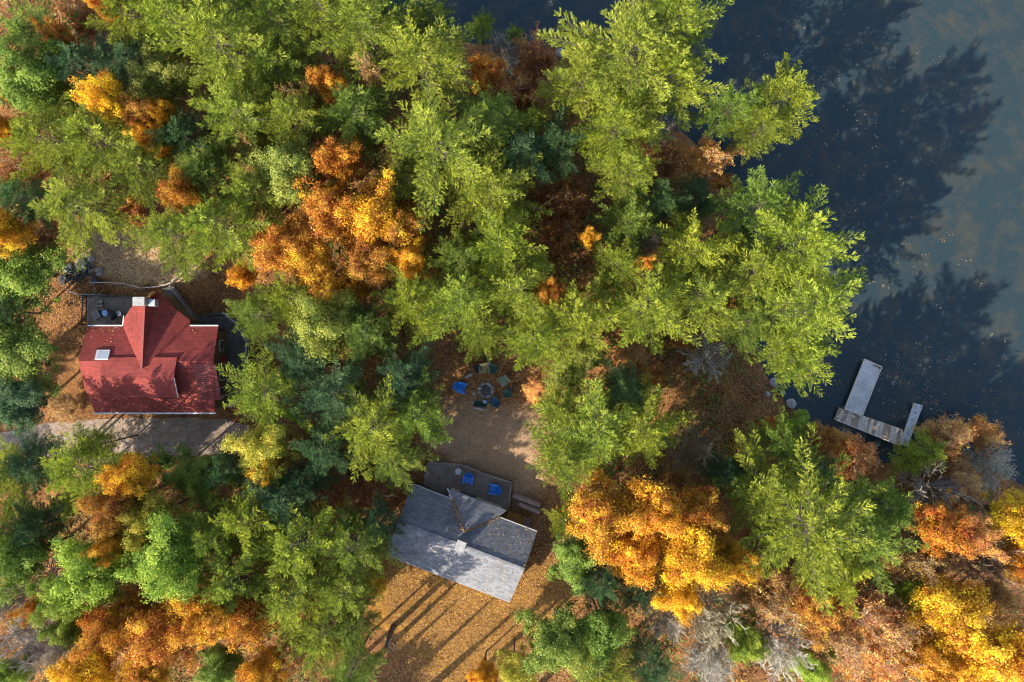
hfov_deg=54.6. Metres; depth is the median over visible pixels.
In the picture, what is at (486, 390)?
fire pit
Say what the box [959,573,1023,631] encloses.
half bare tree
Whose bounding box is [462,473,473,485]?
deck chair
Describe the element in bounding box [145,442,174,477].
leafy tree
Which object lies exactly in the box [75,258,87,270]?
rock
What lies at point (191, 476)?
pine tree
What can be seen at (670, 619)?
bare tree
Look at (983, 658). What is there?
autumn tree
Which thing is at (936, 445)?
pine tree
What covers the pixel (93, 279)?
rock
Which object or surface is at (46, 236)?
half bare tree
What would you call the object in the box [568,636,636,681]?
pine tree
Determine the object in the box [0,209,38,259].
autumn tree
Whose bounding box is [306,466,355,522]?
half bare tree
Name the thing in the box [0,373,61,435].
tree
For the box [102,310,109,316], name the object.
storage barrel
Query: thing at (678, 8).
pine tree
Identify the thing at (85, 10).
half bare tree
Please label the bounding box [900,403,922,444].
gangway
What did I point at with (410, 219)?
autumn tree
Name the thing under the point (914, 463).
pine tree
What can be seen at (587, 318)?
pine tree
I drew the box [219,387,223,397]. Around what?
window
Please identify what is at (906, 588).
leafy tree
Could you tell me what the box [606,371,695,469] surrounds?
pine tree
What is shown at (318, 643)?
pine tree
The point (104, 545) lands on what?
autumn tree
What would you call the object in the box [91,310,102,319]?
deck chair
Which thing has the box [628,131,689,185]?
bare tree
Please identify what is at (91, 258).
rock
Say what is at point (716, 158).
half bare tree
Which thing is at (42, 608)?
leafy tree
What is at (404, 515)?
roof leaves
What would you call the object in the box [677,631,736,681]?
bare tree
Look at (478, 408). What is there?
log seat
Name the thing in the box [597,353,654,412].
evergreen tree
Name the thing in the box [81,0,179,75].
pine tree
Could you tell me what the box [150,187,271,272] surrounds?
pine tree
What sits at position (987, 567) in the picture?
bare tree
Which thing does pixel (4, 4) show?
half bare tree
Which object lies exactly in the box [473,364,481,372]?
camp chair
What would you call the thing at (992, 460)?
bare tree
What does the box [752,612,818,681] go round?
bare tree
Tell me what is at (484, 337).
pine tree
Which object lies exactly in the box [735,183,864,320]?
pine tree
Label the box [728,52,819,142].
pine tree
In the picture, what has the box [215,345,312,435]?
pine tree
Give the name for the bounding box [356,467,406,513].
half bare tree
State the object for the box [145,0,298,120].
pine tree
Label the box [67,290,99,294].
fence
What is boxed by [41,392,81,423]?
shrub
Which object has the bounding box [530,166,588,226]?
half bare tree
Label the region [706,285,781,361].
pine tree
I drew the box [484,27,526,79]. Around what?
bare tree
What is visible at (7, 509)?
pine tree
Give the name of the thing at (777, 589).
half bare tree
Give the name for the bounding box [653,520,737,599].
autumn tree
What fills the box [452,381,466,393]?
fire pit chair
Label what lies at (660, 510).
autumn tree
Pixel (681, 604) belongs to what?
autumn tree
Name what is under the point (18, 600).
bare tree
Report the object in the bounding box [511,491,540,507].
covered woodpile
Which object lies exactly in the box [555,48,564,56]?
rock
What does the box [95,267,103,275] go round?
rock
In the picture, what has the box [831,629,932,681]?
half bare tree
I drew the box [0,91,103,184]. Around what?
pine tree
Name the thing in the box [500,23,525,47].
pine tree
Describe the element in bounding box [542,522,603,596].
leafy tree
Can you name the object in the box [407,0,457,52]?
pine tree
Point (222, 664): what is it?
leafy tree
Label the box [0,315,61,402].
leafy tree
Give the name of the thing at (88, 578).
leafy tree
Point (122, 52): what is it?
evergreen tree
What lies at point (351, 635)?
pine tree
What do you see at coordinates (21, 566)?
leafy tree
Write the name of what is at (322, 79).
autumn tree
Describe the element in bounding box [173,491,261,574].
pine tree
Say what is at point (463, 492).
door
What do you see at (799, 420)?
shrub
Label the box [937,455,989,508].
half bare tree
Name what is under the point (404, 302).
pine tree
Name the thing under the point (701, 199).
evergreen tree
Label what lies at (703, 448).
bare tree
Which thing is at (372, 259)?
autumn tree
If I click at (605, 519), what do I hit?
autumn tree
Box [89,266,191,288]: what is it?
wire fence
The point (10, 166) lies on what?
half bare tree
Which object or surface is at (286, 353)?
evergreen tree
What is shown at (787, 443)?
shrub
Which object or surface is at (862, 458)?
half bare tree
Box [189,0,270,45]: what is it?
pine tree
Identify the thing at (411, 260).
autumn tree
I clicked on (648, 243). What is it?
bare tree
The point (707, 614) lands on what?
bare tree
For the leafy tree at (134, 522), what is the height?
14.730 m
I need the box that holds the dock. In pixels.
[834,407,902,445]
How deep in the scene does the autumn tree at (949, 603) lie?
77.65 m
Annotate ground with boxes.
[0,0,1023,681]
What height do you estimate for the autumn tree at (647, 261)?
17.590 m
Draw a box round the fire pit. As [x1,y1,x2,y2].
[477,382,493,397]
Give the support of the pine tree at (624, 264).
on the ground
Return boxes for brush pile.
[61,258,96,289]
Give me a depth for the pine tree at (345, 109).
78.16 m
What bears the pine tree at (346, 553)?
on the ground
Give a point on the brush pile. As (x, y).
(77, 276)
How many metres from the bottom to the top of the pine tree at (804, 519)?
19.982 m
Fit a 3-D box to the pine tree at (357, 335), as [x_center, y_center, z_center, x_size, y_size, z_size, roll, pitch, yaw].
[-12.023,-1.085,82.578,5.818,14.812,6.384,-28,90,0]
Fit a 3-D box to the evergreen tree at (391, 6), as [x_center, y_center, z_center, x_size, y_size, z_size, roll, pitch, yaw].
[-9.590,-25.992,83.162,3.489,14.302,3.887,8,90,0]
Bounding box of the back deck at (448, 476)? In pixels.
[423,460,511,509]
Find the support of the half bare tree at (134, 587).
on the ground
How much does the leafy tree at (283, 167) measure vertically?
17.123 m
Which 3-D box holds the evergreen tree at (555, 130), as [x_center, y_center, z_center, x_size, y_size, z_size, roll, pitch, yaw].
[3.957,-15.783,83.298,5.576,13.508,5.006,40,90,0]
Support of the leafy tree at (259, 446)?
on the ground
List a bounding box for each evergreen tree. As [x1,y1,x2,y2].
[0,173,77,230]
[0,290,40,333]
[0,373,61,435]
[0,417,74,494]
[2,492,89,564]
[42,31,129,106]
[90,33,171,93]
[142,107,227,169]
[161,124,249,211]
[204,449,256,492]
[234,35,315,123]
[241,456,340,547]
[259,327,346,391]
[280,353,375,440]
[286,409,367,489]
[355,489,406,549]
[367,136,438,208]
[374,338,441,415]
[376,0,411,48]
[497,120,561,195]
[529,106,587,185]
[566,560,632,612]
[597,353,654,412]
[615,570,666,612]
[618,621,686,681]
[629,177,692,238]
[665,173,724,223]
[695,448,751,500]
[780,445,838,493]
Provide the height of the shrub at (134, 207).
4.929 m
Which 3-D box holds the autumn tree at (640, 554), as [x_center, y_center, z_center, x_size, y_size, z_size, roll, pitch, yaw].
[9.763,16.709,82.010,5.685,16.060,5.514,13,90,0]
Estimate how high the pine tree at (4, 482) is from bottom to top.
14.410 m
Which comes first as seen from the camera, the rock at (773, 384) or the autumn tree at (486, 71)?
the autumn tree at (486, 71)
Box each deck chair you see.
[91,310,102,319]
[97,300,103,309]
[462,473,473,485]
[488,483,501,494]
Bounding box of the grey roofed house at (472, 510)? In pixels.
[387,483,536,601]
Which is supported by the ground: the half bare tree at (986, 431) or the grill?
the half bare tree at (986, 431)
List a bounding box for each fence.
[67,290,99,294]
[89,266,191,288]
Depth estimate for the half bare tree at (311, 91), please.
79.51 m
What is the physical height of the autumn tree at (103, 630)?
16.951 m
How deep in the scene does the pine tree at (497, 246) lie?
77.56 m
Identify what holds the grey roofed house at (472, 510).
on the ground
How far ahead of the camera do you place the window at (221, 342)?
87.95 m
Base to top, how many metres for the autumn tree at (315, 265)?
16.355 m
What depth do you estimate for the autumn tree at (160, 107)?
78.37 m
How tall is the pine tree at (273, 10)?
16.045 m
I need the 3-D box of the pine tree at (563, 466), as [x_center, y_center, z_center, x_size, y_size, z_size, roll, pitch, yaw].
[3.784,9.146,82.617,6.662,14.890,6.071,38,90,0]
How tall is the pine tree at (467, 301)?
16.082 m
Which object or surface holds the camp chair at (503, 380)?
on the ground
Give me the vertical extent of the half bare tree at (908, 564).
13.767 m
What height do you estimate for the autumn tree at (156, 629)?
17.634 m
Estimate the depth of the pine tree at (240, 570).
77.53 m
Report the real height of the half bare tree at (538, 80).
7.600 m
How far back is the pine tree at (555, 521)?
84.31 m
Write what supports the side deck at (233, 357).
on the ground
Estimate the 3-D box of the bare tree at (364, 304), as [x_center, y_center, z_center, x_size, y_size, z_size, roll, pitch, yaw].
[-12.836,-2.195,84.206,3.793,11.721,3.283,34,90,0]
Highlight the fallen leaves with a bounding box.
[0,0,863,681]
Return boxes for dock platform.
[842,359,882,415]
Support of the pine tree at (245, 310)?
on the ground
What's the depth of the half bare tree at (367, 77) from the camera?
78.09 m
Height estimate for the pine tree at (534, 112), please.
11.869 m
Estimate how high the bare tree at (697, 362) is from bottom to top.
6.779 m
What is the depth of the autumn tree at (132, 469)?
76.92 m
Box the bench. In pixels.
[474,400,486,406]
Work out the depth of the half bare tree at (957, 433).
86.83 m
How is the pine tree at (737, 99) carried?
on the ground
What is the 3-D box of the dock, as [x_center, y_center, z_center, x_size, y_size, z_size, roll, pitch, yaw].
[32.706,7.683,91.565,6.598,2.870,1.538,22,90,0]
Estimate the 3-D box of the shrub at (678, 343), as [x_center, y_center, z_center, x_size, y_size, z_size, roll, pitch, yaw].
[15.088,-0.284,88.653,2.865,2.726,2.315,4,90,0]
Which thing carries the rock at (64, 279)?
on the ground
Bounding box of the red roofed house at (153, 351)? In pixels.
[78,293,230,413]
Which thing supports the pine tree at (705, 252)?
on the ground
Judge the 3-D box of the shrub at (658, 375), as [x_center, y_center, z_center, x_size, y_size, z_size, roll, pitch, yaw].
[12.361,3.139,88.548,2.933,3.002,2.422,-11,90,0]
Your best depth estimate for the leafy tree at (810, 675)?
81.79 m
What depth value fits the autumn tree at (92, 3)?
77.27 m
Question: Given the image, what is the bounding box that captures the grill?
[107,311,120,320]
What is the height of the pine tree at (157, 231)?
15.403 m
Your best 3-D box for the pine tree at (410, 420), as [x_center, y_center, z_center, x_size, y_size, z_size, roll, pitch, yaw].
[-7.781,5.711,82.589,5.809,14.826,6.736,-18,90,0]
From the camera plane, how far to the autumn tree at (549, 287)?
77.61 m
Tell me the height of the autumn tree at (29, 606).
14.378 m
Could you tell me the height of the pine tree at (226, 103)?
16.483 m
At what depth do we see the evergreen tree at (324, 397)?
78.80 m
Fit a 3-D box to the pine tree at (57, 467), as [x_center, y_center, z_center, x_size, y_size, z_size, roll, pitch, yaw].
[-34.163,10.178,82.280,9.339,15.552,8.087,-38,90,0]
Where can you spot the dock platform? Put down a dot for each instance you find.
(865, 379)
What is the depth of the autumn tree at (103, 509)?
76.03 m
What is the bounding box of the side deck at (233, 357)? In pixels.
[162,285,250,406]
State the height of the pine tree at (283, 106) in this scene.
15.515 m
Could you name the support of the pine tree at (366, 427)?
on the ground
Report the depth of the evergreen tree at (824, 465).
79.26 m
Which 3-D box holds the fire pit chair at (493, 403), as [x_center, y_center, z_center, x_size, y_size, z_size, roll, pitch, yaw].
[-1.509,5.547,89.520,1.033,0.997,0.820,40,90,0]
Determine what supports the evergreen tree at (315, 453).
on the ground
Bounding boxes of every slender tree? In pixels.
[363,654,381,680]
[382,624,401,654]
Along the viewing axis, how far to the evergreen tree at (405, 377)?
79.22 m
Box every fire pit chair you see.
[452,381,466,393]
[488,396,500,407]
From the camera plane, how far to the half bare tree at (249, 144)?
80.42 m
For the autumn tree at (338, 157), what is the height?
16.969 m
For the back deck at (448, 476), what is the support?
on the ground
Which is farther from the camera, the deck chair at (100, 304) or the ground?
the ground
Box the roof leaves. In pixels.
[91,326,530,595]
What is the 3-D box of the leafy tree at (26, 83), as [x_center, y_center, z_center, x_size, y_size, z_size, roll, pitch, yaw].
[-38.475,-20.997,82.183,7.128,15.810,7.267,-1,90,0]
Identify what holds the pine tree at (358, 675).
on the ground
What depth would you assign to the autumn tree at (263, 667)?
79.14 m
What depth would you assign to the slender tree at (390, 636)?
85.29 m
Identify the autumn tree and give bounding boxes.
[0,58,18,104]
[0,114,46,148]
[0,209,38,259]
[3,586,53,628]
[24,15,93,72]
[42,637,128,681]
[63,581,150,665]
[68,67,140,126]
[70,482,166,541]
[78,524,135,567]
[82,0,139,34]
[93,449,180,499]
[109,90,178,140]
[112,637,185,681]
[120,581,199,681]
[121,116,187,160]
[146,98,200,135]
[154,163,212,215]
[160,575,245,652]
[201,579,278,655]
[225,257,262,292]
[233,639,296,681]
[246,455,291,488]
[247,214,331,284]
[283,237,352,301]
[288,173,357,249]
[305,63,351,105]
[310,133,375,184]
[317,175,351,197]
[331,167,418,252]
[334,275,372,303]
[335,234,402,287]
[355,570,386,598]
[382,234,438,280]
[383,199,438,250]
[465,50,507,93]
[465,651,500,681]
[531,276,565,308]
[556,467,647,569]
[576,226,600,250]
[600,527,662,590]
[620,473,691,545]
[633,254,655,273]
[650,563,704,627]
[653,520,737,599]
[675,482,729,545]
[712,536,765,588]
[782,575,858,652]
[893,488,979,561]
[893,625,980,681]
[894,565,1002,647]
[913,612,1022,681]
[922,504,1014,564]
[962,485,1023,551]
[977,615,1023,681]
[994,539,1023,583]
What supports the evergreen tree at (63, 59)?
on the ground
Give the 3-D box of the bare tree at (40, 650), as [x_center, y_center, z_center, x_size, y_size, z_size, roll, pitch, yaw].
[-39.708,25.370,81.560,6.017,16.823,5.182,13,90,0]
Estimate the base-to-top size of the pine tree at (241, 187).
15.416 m
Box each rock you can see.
[58,274,68,283]
[64,263,73,273]
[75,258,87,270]
[88,255,94,261]
[89,276,97,284]
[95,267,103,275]
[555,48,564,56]
[769,378,777,386]
[786,398,796,408]
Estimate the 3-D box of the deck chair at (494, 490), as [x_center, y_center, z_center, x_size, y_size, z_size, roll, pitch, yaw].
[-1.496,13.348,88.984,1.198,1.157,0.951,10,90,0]
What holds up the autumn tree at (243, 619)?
on the ground
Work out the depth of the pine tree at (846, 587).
76.89 m
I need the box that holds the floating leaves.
[459,1,1018,435]
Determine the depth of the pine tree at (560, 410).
79.16 m
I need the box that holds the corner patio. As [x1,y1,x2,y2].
[81,295,136,324]
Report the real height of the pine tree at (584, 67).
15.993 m
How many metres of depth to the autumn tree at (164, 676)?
78.11 m
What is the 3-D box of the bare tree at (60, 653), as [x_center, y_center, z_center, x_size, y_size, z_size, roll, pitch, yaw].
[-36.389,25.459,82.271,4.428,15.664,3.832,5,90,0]
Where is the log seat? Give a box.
[473,406,483,410]
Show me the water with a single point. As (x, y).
(951, 154)
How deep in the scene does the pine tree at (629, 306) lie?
77.22 m
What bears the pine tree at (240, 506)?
on the ground
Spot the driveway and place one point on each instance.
(141, 438)
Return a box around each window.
[219,340,223,350]
[219,369,223,380]
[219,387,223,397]
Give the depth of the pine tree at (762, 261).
77.47 m
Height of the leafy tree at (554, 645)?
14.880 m
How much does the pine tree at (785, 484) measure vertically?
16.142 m
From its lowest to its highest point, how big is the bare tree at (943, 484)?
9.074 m
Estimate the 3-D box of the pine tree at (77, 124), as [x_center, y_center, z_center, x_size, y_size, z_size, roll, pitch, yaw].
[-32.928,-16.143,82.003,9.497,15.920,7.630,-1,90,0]
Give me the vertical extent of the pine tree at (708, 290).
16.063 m
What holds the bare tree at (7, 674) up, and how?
on the ground
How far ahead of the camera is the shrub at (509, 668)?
80.59 m
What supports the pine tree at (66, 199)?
on the ground
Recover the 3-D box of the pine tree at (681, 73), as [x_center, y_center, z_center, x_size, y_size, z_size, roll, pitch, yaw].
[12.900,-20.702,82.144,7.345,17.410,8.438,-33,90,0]
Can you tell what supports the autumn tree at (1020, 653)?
on the ground
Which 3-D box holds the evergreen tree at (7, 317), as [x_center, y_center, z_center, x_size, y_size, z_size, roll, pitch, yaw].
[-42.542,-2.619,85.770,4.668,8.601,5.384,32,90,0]
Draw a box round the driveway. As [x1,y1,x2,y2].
[0,417,250,463]
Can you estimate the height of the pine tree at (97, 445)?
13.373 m
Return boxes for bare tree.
[0,0,43,45]
[0,148,55,198]
[0,554,63,628]
[0,611,61,674]
[0,641,46,681]
[20,217,78,253]
[24,633,95,681]
[51,0,118,44]
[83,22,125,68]
[105,576,166,619]
[233,127,283,171]
[273,77,340,137]
[276,609,322,681]
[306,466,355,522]
[346,297,379,322]
[349,49,398,108]
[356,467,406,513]
[483,71,546,133]
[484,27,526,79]
[510,20,560,88]
[521,76,558,120]
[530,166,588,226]
[534,206,582,262]
[576,280,602,306]
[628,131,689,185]
[628,225,662,252]
[636,596,687,645]
[648,112,684,150]
[657,464,690,504]
[660,420,728,477]
[675,331,731,383]
[677,133,745,189]
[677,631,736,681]
[688,583,751,679]
[706,295,740,320]
[727,564,808,635]
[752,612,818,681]
[800,614,878,681]
[829,428,881,482]
[831,573,909,647]
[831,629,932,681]
[853,589,924,660]
[875,532,945,586]
[895,454,982,509]
[905,535,983,581]
[911,411,978,464]
[924,538,1023,589]
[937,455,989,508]
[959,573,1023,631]
[961,413,1010,458]
[961,436,1017,498]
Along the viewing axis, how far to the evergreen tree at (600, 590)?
79.76 m
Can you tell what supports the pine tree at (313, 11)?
on the ground
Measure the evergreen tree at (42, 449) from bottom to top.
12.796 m
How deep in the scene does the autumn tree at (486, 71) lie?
82.36 m
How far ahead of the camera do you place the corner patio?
89.69 m
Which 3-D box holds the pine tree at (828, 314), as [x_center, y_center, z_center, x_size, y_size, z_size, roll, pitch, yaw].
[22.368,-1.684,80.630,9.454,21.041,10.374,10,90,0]
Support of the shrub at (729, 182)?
on the ground
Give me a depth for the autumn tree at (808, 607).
79.50 m
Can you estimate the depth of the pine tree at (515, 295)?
77.44 m
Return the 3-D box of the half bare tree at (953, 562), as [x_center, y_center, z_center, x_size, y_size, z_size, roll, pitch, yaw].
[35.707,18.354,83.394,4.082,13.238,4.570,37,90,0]
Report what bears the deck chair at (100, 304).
on the corner patio
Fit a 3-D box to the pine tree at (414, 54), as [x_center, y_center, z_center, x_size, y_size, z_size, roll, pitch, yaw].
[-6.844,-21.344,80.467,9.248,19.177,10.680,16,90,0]
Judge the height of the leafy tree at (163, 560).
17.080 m
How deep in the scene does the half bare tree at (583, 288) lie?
78.75 m
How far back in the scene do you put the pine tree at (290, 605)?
78.28 m
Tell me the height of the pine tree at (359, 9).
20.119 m
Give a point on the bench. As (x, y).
(480, 403)
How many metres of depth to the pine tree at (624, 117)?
77.23 m
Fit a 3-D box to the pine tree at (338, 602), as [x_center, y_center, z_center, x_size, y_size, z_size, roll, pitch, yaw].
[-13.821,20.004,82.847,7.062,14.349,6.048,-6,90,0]
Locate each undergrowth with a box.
[0,0,1023,681]
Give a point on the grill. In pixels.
(112, 315)
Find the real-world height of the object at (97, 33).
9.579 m
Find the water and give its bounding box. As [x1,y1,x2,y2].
[393,0,1023,485]
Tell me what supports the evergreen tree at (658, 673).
on the ground
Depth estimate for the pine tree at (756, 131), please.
79.54 m
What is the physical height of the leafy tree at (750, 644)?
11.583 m
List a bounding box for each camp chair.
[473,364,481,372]
[479,363,489,373]
[487,363,496,373]
[497,374,509,386]
[503,389,512,397]
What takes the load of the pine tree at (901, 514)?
on the ground
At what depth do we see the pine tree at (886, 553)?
76.86 m
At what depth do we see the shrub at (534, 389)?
86.92 m
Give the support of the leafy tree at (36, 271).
on the ground
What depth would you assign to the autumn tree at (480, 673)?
82.03 m
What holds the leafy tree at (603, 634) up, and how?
on the ground
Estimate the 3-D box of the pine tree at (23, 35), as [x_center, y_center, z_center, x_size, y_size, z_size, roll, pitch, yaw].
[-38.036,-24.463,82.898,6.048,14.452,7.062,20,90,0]
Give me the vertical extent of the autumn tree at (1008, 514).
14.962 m
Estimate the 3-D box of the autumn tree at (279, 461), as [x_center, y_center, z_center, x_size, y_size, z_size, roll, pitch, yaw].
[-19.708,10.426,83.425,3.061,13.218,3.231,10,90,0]
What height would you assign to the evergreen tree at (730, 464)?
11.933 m
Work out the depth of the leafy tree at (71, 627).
80.54 m
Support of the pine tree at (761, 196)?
on the ground
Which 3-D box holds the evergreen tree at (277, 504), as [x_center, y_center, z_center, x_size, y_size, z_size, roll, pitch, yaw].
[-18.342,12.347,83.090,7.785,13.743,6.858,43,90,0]
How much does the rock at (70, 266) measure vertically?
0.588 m
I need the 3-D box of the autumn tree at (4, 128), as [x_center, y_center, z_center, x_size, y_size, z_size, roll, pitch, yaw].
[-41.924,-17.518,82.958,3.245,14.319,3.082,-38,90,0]
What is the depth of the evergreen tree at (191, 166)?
77.88 m
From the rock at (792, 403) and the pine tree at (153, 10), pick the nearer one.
the pine tree at (153, 10)
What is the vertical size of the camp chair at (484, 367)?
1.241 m
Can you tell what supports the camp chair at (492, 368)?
on the ground
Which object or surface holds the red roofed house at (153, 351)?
on the ground
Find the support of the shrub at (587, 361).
on the ground
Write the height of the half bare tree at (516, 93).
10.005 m
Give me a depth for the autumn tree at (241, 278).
82.38 m
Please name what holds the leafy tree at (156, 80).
on the ground
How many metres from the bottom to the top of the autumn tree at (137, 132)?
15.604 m
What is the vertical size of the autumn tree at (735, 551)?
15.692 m
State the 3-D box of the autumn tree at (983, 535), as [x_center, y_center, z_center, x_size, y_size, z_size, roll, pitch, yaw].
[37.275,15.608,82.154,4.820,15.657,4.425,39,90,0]
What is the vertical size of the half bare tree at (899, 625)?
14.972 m
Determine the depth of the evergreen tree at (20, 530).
80.19 m
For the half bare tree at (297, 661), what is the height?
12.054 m
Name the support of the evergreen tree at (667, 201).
on the ground
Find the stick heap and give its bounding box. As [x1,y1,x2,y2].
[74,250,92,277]
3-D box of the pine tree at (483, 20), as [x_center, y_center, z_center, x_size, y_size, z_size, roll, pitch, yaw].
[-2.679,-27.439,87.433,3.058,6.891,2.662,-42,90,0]
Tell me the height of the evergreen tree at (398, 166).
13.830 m
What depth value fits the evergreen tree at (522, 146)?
78.69 m
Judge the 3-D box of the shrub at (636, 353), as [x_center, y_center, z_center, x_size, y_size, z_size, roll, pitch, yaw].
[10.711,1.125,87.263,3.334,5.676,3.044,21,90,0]
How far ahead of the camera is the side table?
89.08 m
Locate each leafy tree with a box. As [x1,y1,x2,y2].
[0,33,91,122]
[0,236,72,316]
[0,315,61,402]
[0,509,73,609]
[18,572,107,633]
[33,601,108,650]
[43,527,141,614]
[105,485,192,559]
[111,506,214,607]
[124,42,201,108]
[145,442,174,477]
[191,632,248,681]
[215,418,308,482]
[242,129,337,214]
[279,285,362,362]
[512,594,606,681]
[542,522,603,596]
[564,581,637,672]
[721,611,773,670]
[784,641,836,681]
[881,573,935,613]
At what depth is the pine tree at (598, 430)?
77.71 m
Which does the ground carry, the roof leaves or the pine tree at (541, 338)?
the pine tree at (541, 338)
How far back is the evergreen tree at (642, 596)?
79.92 m
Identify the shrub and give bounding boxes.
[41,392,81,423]
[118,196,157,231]
[491,638,538,681]
[520,371,556,407]
[541,349,591,396]
[568,332,613,371]
[612,336,651,369]
[638,361,666,389]
[665,327,696,350]
[710,173,741,199]
[745,406,808,467]
[757,415,781,439]
[783,409,813,442]
[803,419,847,462]
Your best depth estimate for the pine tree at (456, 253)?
78.40 m
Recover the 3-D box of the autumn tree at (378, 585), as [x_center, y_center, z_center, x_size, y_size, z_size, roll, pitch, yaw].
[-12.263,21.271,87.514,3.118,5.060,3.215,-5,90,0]
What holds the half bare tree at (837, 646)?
on the ground
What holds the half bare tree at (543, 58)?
on the ground
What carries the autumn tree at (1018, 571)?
on the ground
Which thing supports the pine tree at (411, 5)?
on the ground
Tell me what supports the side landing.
on the ground
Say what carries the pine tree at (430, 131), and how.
on the ground
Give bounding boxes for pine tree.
[0,0,92,75]
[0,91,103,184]
[0,435,50,505]
[0,493,59,554]
[27,155,145,271]
[39,421,155,523]
[45,99,161,182]
[70,424,137,464]
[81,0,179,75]
[83,117,204,215]
[122,197,221,281]
[128,0,221,84]
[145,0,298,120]
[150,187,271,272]
[156,440,228,507]
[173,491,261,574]
[183,528,291,616]
[186,58,299,162]
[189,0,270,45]
[204,466,295,565]
[205,153,302,228]
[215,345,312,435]
[222,283,295,348]
[226,0,334,71]
[242,491,356,591]
[247,268,329,339]
[253,84,342,153]
[256,560,337,651]
[275,591,367,681]
[281,0,362,70]
[300,69,406,175]
[301,550,385,627]
[310,0,427,86]
[314,495,405,589]
[320,630,387,681]
[323,372,430,481]
[328,589,381,657]
[337,295,399,376]
[364,437,439,498]
[366,12,479,131]
[369,255,446,339]
[374,75,510,233]
[388,365,452,453]
[407,0,432,49]
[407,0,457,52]
[407,236,514,349]
[424,226,488,283]
[439,136,552,239]
[448,84,530,174]
[450,244,562,335]
[453,303,511,363]
[460,195,555,288]
[469,5,495,46]
[491,301,580,375]
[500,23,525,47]
[514,102,551,138]
[523,373,663,484]
[526,424,599,505]
[527,272,631,373]
[534,28,620,132]
[535,373,582,431]
[536,0,695,154]
[542,501,577,539]
[562,82,672,166]
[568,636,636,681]
[582,141,662,219]
[583,237,661,300]
[587,183,665,256]
[590,258,702,355]
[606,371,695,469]
[615,0,733,86]
[615,39,728,132]
[641,208,743,299]
[660,255,745,342]
[686,79,764,141]
[699,216,789,328]
[703,164,806,247]
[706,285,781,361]
[712,428,809,536]
[723,92,794,165]
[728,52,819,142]
[733,255,868,382]
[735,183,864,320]
[737,421,890,617]
[750,312,835,402]
[790,530,882,618]
[805,474,930,596]
[848,473,919,536]
[886,441,927,478]
[892,423,949,473]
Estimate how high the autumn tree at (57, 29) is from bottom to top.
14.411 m
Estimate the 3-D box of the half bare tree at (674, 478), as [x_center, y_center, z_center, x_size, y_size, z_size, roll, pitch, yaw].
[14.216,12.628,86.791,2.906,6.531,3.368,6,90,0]
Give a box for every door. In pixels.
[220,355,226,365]
[460,490,475,498]
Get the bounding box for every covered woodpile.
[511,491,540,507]
[517,501,540,513]
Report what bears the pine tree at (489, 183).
on the ground
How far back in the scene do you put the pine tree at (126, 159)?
78.00 m
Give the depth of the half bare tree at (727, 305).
80.28 m
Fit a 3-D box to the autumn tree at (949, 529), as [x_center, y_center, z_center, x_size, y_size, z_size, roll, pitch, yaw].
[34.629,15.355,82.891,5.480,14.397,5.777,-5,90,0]
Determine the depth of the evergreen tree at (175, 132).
78.69 m
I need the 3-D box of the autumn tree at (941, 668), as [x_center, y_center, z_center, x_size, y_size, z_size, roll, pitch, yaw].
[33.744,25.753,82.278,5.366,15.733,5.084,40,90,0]
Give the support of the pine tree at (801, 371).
on the ground
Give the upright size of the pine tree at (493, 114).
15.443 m
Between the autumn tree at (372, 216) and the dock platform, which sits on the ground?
the autumn tree at (372, 216)
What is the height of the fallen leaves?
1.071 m
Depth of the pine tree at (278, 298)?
78.24 m
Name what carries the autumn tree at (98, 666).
on the ground
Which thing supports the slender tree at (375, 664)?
on the ground
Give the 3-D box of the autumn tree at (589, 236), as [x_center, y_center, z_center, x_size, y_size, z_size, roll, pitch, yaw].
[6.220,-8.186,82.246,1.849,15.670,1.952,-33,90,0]
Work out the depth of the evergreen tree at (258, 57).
78.30 m
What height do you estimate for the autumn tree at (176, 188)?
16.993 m
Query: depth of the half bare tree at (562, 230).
85.83 m
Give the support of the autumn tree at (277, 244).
on the ground
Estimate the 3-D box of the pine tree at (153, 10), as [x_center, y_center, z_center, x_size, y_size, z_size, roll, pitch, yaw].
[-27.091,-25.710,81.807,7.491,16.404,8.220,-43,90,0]
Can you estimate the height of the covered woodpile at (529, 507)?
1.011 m
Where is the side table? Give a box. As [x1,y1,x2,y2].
[455,468,461,474]
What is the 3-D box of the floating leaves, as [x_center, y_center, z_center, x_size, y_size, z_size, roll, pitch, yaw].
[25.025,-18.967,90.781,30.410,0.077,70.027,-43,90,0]
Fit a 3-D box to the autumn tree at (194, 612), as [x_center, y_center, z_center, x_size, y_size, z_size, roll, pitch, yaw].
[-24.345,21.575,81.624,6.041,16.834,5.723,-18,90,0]
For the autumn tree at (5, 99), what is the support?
on the ground
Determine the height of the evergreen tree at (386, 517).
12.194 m
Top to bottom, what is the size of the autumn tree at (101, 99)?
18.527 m
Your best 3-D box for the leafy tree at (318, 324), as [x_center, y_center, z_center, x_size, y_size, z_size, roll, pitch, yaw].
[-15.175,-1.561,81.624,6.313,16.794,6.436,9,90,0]
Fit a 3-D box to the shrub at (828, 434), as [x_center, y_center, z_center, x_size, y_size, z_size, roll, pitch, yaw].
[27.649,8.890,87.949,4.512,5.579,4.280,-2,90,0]
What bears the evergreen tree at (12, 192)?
on the ground
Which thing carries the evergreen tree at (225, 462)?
on the ground
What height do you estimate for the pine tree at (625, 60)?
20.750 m
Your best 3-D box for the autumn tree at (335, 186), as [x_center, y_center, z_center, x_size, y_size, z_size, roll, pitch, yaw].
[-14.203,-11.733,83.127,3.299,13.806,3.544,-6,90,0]
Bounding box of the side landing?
[506,511,525,525]

